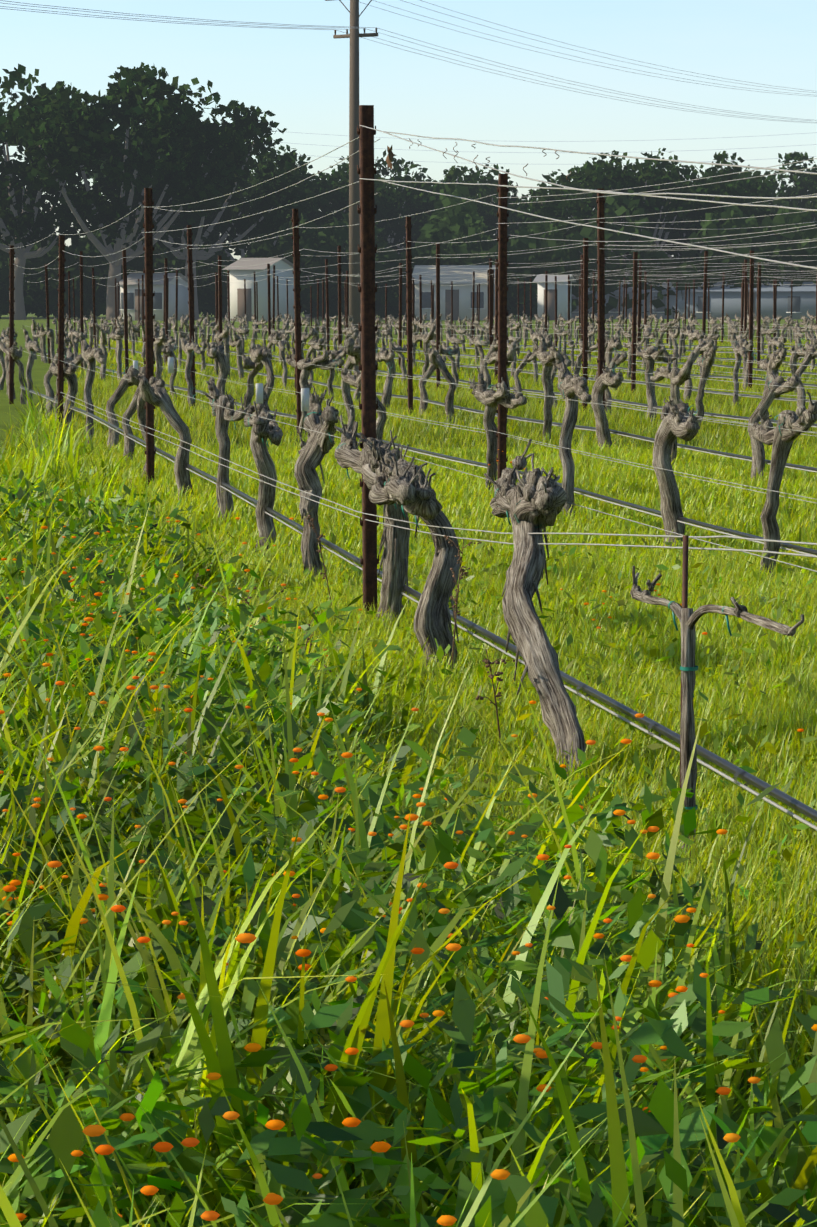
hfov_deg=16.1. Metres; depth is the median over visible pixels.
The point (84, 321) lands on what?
vine
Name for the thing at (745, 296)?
post
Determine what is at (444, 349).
vine
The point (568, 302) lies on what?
post
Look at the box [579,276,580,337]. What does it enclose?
post
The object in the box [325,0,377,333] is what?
utility pole
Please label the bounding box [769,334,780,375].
vine
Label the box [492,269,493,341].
post
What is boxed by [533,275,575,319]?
shed
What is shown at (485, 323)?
vine
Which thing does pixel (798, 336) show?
vine
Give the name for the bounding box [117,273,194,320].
shed
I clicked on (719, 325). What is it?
vine
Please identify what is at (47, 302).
post
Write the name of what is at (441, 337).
vine
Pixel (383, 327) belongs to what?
vine
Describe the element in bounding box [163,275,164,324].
post
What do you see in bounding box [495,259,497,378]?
post
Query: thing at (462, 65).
power line cables
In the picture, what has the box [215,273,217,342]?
post
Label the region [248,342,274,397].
vine
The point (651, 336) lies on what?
vine
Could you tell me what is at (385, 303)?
post
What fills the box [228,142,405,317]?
oak tree
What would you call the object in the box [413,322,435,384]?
vine
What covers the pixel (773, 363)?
vine
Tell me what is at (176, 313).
post
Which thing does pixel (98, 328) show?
vine
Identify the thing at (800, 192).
oak tree
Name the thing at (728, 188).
oak tree
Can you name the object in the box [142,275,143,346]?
post
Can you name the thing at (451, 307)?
post
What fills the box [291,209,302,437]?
post
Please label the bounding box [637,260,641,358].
post
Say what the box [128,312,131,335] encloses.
vine
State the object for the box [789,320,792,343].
vine
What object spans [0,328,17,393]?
vine
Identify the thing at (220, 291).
post
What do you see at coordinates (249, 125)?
oak tree
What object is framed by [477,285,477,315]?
post
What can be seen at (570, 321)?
vine
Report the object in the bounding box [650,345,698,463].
vine
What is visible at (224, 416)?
vine
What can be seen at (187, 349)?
vine
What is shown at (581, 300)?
post
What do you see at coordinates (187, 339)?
vine
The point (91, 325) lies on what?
vine
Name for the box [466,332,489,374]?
vine
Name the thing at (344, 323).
vine
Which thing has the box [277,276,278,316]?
post
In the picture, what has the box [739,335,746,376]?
vine
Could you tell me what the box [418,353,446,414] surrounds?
vine
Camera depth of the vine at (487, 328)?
76.22 m
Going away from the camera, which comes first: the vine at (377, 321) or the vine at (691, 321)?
the vine at (691, 321)
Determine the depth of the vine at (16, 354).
35.65 m
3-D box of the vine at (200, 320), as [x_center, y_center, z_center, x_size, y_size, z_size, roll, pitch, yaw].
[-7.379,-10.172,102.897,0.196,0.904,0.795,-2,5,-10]
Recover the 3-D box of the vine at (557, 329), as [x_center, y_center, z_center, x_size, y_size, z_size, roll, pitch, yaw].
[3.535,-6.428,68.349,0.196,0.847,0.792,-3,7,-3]
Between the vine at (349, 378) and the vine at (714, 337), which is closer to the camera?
the vine at (349, 378)
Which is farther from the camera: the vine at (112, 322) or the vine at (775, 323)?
the vine at (112, 322)
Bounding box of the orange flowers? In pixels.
[0,449,816,1225]
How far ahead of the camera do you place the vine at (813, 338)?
50.48 m
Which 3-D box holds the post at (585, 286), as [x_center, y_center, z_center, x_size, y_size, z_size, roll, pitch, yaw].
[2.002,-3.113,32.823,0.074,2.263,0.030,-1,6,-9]
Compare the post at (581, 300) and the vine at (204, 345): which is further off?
the post at (581, 300)
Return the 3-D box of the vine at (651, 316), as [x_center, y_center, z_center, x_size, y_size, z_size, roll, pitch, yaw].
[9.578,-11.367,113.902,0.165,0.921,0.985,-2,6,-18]
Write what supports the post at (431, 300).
on the ground at (40, 368)
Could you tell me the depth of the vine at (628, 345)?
46.57 m
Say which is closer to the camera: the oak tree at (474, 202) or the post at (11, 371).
the post at (11, 371)
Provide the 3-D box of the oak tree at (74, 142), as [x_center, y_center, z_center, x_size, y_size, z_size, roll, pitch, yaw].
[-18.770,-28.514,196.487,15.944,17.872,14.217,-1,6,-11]
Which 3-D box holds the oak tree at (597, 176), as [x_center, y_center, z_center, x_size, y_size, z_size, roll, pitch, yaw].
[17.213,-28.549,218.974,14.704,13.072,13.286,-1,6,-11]
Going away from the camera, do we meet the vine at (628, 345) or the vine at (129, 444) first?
the vine at (129, 444)
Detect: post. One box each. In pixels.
[8,245,14,403]
[45,264,50,363]
[57,235,65,429]
[68,271,70,319]
[73,279,74,328]
[80,251,83,371]
[92,268,95,344]
[115,278,116,340]
[117,282,118,318]
[122,248,128,373]
[138,279,139,336]
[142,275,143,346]
[143,188,155,484]
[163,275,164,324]
[165,258,167,362]
[175,270,177,330]
[186,225,195,406]
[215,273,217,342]
[218,256,221,371]
[227,270,229,337]
[244,279,245,322]
[254,272,255,319]
[256,282,257,327]
[267,264,270,342]
[272,265,274,334]
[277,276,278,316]
[286,279,287,318]
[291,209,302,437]
[310,286,311,327]
[317,278,318,319]
[322,280,323,336]
[325,259,329,357]
[338,246,341,371]
[344,280,345,334]
[346,271,347,326]
[357,105,378,615]
[385,284,386,323]
[399,263,401,366]
[405,217,413,414]
[406,285,406,334]
[412,278,413,326]
[419,275,421,347]
[430,280,432,318]
[433,285,433,318]
[436,243,439,388]
[451,281,452,336]
[472,271,474,345]
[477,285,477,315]
[478,284,479,333]
[487,270,488,321]
[489,258,491,365]
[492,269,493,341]
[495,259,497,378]
[496,174,508,478]
[518,279,518,320]
[524,281,524,312]
[530,278,531,325]
[545,271,547,332]
[555,276,556,348]
[568,276,569,335]
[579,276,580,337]
[581,255,582,363]
[582,238,588,411]
[592,272,594,321]
[596,188,605,408]
[618,281,620,321]
[622,278,624,328]
[625,284,626,337]
[631,252,637,394]
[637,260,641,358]
[640,276,641,340]
[644,271,646,324]
[644,296,644,330]
[650,285,651,331]
[666,279,668,343]
[675,282,677,318]
[684,284,686,327]
[688,284,689,323]
[693,279,694,329]
[701,251,707,354]
[708,279,708,333]
[721,272,724,342]
[741,264,743,332]
[744,259,746,339]
[747,281,748,319]
[748,251,753,388]
[756,276,757,340]
[757,262,760,367]
[773,279,774,336]
[775,279,776,335]
[791,280,792,314]
[816,280,816,344]
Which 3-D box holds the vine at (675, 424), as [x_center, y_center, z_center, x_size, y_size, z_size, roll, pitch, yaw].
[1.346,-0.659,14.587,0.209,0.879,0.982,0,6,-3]
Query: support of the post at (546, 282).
on the ground at (40, 368)
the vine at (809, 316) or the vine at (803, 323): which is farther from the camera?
the vine at (809, 316)
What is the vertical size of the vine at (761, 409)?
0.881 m
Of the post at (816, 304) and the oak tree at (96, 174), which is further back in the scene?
the oak tree at (96, 174)
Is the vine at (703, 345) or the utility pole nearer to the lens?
the vine at (703, 345)
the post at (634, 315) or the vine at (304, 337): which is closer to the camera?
the post at (634, 315)
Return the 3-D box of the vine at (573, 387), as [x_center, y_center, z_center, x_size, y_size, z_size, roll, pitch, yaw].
[0.934,-0.987,16.567,0.133,1.122,0.880,-1,6,-7]
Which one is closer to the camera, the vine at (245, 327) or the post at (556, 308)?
the post at (556, 308)
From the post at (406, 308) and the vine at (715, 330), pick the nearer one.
the vine at (715, 330)
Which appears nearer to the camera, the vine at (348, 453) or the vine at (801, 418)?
the vine at (348, 453)
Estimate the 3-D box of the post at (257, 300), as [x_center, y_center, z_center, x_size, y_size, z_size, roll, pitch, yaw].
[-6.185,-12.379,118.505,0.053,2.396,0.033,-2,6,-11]
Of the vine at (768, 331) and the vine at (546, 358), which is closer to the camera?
the vine at (546, 358)
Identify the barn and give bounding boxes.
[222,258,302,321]
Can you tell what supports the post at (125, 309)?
on the ground at (40, 368)
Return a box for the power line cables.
[0,0,816,163]
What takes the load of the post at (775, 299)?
on the ground at (40, 368)
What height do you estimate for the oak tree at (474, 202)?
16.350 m
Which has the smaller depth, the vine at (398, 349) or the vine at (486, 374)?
the vine at (486, 374)
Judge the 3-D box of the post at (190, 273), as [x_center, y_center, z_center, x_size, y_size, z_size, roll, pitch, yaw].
[-2.584,-3.377,34.535,0.075,2.480,0.032,-2,6,-11]
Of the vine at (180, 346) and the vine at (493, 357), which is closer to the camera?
the vine at (493, 357)
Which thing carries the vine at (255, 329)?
on the ground at (40, 368)
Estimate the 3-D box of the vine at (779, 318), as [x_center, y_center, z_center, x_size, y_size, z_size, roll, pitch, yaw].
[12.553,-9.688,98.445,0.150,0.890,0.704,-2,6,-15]
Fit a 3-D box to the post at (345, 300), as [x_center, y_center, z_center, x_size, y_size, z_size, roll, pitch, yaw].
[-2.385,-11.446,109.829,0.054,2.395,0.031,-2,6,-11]
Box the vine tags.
[133,357,308,410]
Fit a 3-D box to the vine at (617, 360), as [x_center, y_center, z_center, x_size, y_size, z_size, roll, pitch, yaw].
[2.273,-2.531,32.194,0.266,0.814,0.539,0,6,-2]
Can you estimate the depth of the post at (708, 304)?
113.36 m
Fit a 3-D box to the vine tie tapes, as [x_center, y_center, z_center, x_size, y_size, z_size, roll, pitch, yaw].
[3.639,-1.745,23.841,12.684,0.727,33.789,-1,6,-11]
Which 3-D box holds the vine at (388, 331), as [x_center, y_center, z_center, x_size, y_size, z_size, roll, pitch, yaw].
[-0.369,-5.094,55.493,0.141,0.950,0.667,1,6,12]
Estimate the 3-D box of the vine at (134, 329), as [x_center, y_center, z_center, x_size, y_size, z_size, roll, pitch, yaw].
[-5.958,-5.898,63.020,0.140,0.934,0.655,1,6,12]
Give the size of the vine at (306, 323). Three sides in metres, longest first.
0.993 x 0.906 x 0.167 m
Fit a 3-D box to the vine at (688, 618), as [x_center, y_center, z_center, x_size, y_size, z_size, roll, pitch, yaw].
[0.648,0.301,6.293,0.055,0.721,1.059,-1,6,-12]
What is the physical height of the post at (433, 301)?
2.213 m
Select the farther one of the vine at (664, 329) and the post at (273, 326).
the post at (273, 326)
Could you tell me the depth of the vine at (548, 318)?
104.75 m
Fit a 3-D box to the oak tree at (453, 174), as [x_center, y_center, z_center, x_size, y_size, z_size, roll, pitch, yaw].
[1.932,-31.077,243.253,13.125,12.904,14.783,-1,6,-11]
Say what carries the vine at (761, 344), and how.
on the ground at (40, 368)
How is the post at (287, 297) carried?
on the ground at (40, 368)
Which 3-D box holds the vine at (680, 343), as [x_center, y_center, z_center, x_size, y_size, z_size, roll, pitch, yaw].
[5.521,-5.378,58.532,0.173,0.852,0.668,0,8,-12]
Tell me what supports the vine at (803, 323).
on the ground at (40, 368)
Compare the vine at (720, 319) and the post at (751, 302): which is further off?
the vine at (720, 319)
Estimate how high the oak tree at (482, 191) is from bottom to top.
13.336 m
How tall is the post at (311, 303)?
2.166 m
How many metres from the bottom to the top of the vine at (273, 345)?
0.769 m
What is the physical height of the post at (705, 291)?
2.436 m
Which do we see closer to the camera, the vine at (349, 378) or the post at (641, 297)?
the vine at (349, 378)
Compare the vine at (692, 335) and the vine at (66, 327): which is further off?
the vine at (66, 327)
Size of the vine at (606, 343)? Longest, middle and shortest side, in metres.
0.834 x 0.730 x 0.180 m
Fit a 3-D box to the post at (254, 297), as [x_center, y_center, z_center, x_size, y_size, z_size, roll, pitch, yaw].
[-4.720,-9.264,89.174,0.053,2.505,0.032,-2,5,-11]
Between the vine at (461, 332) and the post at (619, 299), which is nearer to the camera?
the vine at (461, 332)
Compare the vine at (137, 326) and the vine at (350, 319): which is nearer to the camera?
the vine at (137, 326)
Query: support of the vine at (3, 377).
on the ground at (40, 368)
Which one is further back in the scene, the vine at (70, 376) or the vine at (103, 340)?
the vine at (103, 340)
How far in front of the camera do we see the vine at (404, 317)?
109.27 m
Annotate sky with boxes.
[0,0,816,259]
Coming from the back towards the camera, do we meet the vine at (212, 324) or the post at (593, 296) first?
the post at (593, 296)
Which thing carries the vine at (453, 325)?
on the ground at (40, 368)
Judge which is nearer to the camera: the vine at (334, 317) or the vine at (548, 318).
the vine at (548, 318)
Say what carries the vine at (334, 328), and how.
on the ground at (40, 368)
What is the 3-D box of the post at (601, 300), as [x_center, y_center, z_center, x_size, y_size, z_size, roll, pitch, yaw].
[1.593,-2.247,23.944,0.105,2.505,0.056,-8,10,-52]
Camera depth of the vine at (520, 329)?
81.47 m
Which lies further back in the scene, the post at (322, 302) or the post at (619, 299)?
the post at (619, 299)
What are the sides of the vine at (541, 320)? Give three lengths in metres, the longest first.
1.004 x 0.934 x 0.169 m
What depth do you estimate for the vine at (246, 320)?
106.36 m
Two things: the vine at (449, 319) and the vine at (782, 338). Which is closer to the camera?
the vine at (782, 338)
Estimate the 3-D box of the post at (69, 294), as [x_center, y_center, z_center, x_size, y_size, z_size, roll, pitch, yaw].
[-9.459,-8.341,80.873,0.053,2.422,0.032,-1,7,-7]
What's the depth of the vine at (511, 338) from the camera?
54.36 m
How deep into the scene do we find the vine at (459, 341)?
49.69 m
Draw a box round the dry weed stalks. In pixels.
[188,515,514,752]
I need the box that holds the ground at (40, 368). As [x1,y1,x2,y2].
[0,312,816,1202]
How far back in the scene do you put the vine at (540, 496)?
7.97 m
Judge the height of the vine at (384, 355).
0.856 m
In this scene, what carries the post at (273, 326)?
on the ground at (40, 368)
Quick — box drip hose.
[20,342,816,821]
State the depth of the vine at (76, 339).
49.71 m
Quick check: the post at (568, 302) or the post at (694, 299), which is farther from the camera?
the post at (694, 299)
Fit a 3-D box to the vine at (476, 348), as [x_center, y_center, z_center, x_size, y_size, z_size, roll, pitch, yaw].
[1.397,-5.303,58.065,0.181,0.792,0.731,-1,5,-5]
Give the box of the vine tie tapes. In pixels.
[14,338,804,809]
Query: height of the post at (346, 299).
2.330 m
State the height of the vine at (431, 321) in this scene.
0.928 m
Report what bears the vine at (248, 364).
on the ground at (40, 368)
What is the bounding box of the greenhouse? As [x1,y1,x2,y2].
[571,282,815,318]
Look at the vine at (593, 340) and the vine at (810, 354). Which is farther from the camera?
the vine at (593, 340)
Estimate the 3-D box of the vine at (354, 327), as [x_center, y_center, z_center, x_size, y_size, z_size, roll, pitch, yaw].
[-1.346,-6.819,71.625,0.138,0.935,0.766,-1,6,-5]
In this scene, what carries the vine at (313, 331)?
on the ground at (40, 368)
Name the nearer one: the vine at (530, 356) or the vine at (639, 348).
the vine at (530, 356)
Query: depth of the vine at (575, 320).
100.69 m
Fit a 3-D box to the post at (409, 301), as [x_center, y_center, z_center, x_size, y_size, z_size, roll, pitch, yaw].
[0.013,-3.126,32.090,0.074,2.511,0.030,-2,6,-16]
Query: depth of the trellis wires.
14.04 m
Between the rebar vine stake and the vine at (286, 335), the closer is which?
the rebar vine stake
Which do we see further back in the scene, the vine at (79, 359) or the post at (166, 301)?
the post at (166, 301)
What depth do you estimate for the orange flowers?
3.28 m
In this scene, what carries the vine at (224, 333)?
on the ground at (40, 368)
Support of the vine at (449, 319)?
on the ground at (40, 368)
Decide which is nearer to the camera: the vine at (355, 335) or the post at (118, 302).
the vine at (355, 335)
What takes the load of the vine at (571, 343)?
on the ground at (40, 368)
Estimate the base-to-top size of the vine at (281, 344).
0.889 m
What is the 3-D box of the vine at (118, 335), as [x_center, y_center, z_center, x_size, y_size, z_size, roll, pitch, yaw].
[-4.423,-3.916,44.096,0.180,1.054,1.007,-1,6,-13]
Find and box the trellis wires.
[8,125,816,571]
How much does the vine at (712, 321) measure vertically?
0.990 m
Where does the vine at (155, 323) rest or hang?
on the ground at (40, 368)
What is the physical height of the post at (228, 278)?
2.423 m
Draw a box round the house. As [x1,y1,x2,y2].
[412,265,494,319]
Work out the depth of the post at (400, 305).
54.81 m
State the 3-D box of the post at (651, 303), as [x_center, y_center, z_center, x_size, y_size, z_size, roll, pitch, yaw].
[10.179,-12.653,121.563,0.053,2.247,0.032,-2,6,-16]
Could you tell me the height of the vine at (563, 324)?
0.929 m
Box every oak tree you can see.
[0,64,141,319]
[14,62,244,319]
[63,142,231,223]
[87,77,307,319]
[201,140,346,261]
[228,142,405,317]
[315,150,448,255]
[375,165,497,247]
[396,175,525,255]
[428,163,544,242]
[508,164,635,267]
[545,148,730,276]
[627,151,774,260]
[678,171,785,276]
[720,152,816,223]
[769,169,816,209]
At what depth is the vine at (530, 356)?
36.20 m
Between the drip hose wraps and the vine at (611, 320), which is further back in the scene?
the vine at (611, 320)
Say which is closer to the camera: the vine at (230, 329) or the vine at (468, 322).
the vine at (468, 322)
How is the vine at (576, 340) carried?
on the ground at (40, 368)
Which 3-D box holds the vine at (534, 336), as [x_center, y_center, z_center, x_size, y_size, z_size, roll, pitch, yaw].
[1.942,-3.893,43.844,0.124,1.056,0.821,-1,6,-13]
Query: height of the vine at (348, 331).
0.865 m
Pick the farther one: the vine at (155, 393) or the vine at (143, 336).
the vine at (143, 336)
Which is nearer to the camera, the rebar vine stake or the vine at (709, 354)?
the rebar vine stake
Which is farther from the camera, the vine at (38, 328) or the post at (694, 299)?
the post at (694, 299)
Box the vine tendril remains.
[386,139,570,181]
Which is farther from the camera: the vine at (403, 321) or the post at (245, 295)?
the post at (245, 295)
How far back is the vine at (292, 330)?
67.28 m
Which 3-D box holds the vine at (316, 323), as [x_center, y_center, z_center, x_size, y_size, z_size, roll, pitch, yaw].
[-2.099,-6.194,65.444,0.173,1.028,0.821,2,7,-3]
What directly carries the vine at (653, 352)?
on the ground at (40, 368)
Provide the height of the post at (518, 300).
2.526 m
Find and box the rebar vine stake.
[679,535,688,842]
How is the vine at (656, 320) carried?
on the ground at (40, 368)
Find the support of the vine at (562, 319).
on the ground at (40, 368)
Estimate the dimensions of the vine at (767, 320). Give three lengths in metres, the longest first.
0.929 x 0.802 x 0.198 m
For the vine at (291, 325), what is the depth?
81.57 m
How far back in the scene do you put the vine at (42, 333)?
59.70 m
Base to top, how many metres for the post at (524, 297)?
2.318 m
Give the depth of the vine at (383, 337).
67.74 m
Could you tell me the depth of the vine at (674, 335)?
51.48 m
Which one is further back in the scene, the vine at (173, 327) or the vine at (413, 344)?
the vine at (173, 327)
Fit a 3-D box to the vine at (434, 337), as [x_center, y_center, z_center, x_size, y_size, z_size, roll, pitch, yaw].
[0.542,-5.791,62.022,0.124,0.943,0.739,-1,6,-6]
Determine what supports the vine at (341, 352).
on the ground at (40, 368)
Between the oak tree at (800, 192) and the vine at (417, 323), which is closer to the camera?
the vine at (417, 323)
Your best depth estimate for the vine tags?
14.38 m
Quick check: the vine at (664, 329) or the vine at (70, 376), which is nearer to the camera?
the vine at (70, 376)
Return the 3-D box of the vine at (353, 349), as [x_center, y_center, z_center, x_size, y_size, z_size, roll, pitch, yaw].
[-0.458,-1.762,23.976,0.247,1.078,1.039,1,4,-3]
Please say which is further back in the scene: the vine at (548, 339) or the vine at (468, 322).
the vine at (468, 322)
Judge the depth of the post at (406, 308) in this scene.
108.81 m
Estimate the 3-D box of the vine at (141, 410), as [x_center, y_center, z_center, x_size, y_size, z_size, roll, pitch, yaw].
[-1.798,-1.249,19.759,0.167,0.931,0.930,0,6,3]
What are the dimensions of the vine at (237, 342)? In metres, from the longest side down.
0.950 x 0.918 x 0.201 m
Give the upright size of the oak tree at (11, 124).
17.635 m
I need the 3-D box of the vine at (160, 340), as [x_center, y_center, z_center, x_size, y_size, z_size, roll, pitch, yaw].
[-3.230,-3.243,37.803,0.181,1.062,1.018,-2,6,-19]
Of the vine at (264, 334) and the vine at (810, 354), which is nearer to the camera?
the vine at (810, 354)
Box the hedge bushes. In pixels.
[0,182,816,318]
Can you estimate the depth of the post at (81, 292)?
50.76 m
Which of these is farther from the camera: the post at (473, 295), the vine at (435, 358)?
the post at (473, 295)
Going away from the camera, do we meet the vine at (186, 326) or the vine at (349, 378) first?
the vine at (349, 378)
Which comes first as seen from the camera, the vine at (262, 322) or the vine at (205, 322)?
the vine at (205, 322)
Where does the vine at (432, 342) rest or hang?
on the ground at (40, 368)
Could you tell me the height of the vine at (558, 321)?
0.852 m
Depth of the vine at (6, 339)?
37.41 m
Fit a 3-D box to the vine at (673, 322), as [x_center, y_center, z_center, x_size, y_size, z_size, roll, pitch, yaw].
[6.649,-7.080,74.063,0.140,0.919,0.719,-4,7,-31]
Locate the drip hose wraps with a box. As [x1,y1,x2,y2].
[163,452,749,785]
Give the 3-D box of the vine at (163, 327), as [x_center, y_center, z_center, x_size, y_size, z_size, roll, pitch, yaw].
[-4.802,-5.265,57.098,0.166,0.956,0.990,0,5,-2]
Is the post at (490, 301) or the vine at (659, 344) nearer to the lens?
the vine at (659, 344)
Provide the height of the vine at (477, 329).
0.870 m
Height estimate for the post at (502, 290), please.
2.356 m
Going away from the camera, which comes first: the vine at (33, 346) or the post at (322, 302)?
the vine at (33, 346)
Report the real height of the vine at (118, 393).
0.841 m
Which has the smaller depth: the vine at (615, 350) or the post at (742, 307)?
the vine at (615, 350)
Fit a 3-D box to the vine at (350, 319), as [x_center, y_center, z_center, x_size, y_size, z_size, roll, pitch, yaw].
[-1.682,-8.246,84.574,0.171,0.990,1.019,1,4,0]
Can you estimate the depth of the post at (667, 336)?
81.77 m
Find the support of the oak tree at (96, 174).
on the ground at (40, 368)
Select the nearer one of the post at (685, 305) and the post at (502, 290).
the post at (502, 290)
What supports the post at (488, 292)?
on the ground at (40, 368)
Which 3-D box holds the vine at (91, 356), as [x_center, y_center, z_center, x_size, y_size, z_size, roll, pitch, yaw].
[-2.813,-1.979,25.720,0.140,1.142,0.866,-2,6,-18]
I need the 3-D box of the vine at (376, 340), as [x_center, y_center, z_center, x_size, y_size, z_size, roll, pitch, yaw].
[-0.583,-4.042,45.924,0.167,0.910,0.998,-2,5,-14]
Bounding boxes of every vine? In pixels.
[0,327,15,389]
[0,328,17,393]
[0,334,16,398]
[0,342,26,403]
[21,326,40,409]
[31,316,37,359]
[34,323,47,362]
[36,323,43,360]
[44,346,71,416]
[46,323,54,361]
[49,355,77,428]
[52,317,57,343]
[52,348,83,420]
[64,316,68,345]
[64,336,72,351]
[68,325,78,371]
[74,328,89,371]
[75,326,105,442]
[83,315,87,337]
[88,316,97,346]
[94,323,100,347]
[100,324,107,380]
[101,320,108,333]
[104,325,111,354]
[106,365,140,449]
[109,322,123,382]
[111,317,114,341]
[122,376,158,464]
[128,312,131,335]
[128,319,131,342]
[128,363,161,476]
[130,322,139,358]
[133,321,140,342]
[134,372,192,499]
[140,320,144,361]
[153,319,157,345]
[153,320,160,360]
[153,324,174,378]
[160,322,169,364]
[162,341,176,400]
[171,318,177,350]
[176,328,202,407]
[178,326,186,367]
[180,314,183,328]
[183,321,188,338]
[185,333,189,342]
[194,325,197,354]
[197,314,203,336]
[199,327,203,341]
[200,334,210,372]
[203,315,208,338]
[204,377,251,523]
[206,313,209,337]
[206,337,228,394]
[210,321,215,341]
[213,321,218,332]
[214,329,222,375]
[219,325,229,378]
[227,319,231,338]
[229,329,244,381]
[230,322,249,355]
[231,314,237,334]
[241,316,246,340]
[241,348,271,410]
[244,314,248,335]
[244,383,282,552]
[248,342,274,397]
[250,324,259,358]
[255,316,266,339]
[263,325,267,346]
[264,324,277,351]
[266,331,282,381]
[276,313,280,329]
[278,328,288,366]
[278,333,287,388]
[283,315,290,351]
[284,342,344,438]
[285,320,301,346]
[289,315,294,344]
[294,385,338,580]
[301,331,310,358]
[302,320,309,347]
[306,336,326,389]
[310,324,318,371]
[314,318,319,339]
[319,324,325,353]
[321,318,329,347]
[327,343,346,395]
[331,315,337,333]
[331,329,337,374]
[332,322,337,346]
[334,410,426,632]
[337,315,349,338]
[341,334,360,426]
[341,365,386,440]
[342,325,354,359]
[348,315,353,338]
[351,320,357,338]
[352,331,360,401]
[367,440,459,669]
[375,318,379,340]
[375,336,378,380]
[376,344,395,408]
[380,324,388,346]
[382,321,388,345]
[384,323,392,352]
[388,314,394,337]
[390,320,403,345]
[390,341,406,382]
[402,319,406,338]
[403,315,405,334]
[412,320,416,351]
[412,331,416,367]
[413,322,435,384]
[414,320,422,346]
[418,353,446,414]
[419,322,431,347]
[426,346,455,423]
[427,317,434,330]
[430,339,440,370]
[431,322,435,349]
[438,341,458,392]
[440,320,442,343]
[444,320,453,346]
[444,330,464,371]
[445,315,450,337]
[445,320,459,335]
[454,326,466,354]
[466,320,477,346]
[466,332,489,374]
[468,366,526,493]
[472,329,483,364]
[474,318,478,334]
[477,325,488,354]
[482,334,497,389]
[483,319,487,339]
[484,439,587,783]
[485,322,493,347]
[487,335,518,426]
[507,317,512,333]
[507,339,519,380]
[508,334,519,365]
[510,322,521,358]
[513,319,522,343]
[513,350,536,392]
[520,311,524,338]
[522,323,528,349]
[523,318,531,339]
[527,323,540,384]
[532,331,571,441]
[534,314,540,332]
[537,317,547,323]
[541,331,557,407]
[547,311,549,330]
[548,342,591,518]
[552,320,559,345]
[553,317,566,341]
[553,323,562,351]
[557,329,570,354]
[560,316,564,337]
[566,318,574,338]
[567,336,574,370]
[574,316,577,337]
[575,326,579,347]
[576,338,597,373]
[580,321,597,344]
[588,314,593,341]
[588,328,595,363]
[590,323,595,345]
[591,362,623,450]
[605,321,609,339]
[605,335,618,351]
[605,335,621,390]
[605,350,626,414]
[609,316,613,335]
[614,316,621,335]
[614,323,620,333]
[614,329,619,366]
[620,317,626,339]
[621,328,631,354]
[623,335,647,379]
[630,566,803,862]
[636,317,643,339]
[636,341,678,421]
[636,344,654,382]
[642,321,655,368]
[648,314,654,323]
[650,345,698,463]
[652,396,699,548]
[654,313,658,338]
[654,338,671,379]
[657,323,671,342]
[660,319,676,350]
[669,324,679,366]
[677,310,683,325]
[678,326,686,361]
[682,325,693,355]
[683,326,707,384]
[683,337,713,401]
[689,318,699,344]
[695,341,718,428]
[697,327,719,340]
[710,316,715,326]
[710,324,717,341]
[712,322,722,349]
[717,313,726,336]
[724,314,740,341]
[728,321,733,348]
[730,324,738,357]
[730,330,747,405]
[731,328,748,342]
[732,336,753,390]
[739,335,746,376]
[748,369,798,480]
[750,392,816,577]
[753,322,767,356]
[758,342,787,424]
[760,326,777,357]
[761,315,771,328]
[764,319,767,341]
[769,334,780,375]
[773,318,778,339]
[775,316,781,336]
[778,319,790,346]
[778,333,786,369]
[785,316,794,340]
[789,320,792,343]
[790,343,806,393]
[791,320,807,346]
[795,327,803,362]
[795,341,816,406]
[800,316,809,341]
[807,310,815,334]
[807,329,816,371]
[809,316,814,344]
[812,323,816,338]
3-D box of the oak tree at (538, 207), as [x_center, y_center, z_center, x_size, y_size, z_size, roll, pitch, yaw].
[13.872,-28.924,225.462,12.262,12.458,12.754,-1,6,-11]
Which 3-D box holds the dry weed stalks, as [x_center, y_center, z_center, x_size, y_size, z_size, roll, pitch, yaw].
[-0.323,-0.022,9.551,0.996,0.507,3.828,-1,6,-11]
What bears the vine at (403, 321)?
on the ground at (40, 368)
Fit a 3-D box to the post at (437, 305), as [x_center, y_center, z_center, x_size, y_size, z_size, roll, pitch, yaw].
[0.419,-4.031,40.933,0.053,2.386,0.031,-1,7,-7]
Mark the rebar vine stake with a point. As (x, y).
(685, 575)
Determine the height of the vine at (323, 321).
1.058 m
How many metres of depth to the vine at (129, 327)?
84.86 m
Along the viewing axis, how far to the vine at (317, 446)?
12.75 m
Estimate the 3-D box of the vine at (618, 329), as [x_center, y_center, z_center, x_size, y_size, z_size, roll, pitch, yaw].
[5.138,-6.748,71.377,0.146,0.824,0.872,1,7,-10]
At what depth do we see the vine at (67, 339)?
53.18 m
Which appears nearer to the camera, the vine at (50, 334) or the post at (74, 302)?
the vine at (50, 334)
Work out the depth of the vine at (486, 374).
37.92 m
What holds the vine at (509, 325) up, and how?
on the ground at (40, 368)
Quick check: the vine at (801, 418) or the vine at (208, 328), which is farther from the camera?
the vine at (208, 328)
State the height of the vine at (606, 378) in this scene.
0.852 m
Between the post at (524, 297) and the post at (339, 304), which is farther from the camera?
the post at (524, 297)
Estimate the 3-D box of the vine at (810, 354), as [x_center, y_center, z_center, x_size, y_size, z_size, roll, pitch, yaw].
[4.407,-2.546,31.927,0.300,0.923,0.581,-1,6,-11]
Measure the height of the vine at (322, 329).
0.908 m
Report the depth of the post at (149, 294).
19.25 m

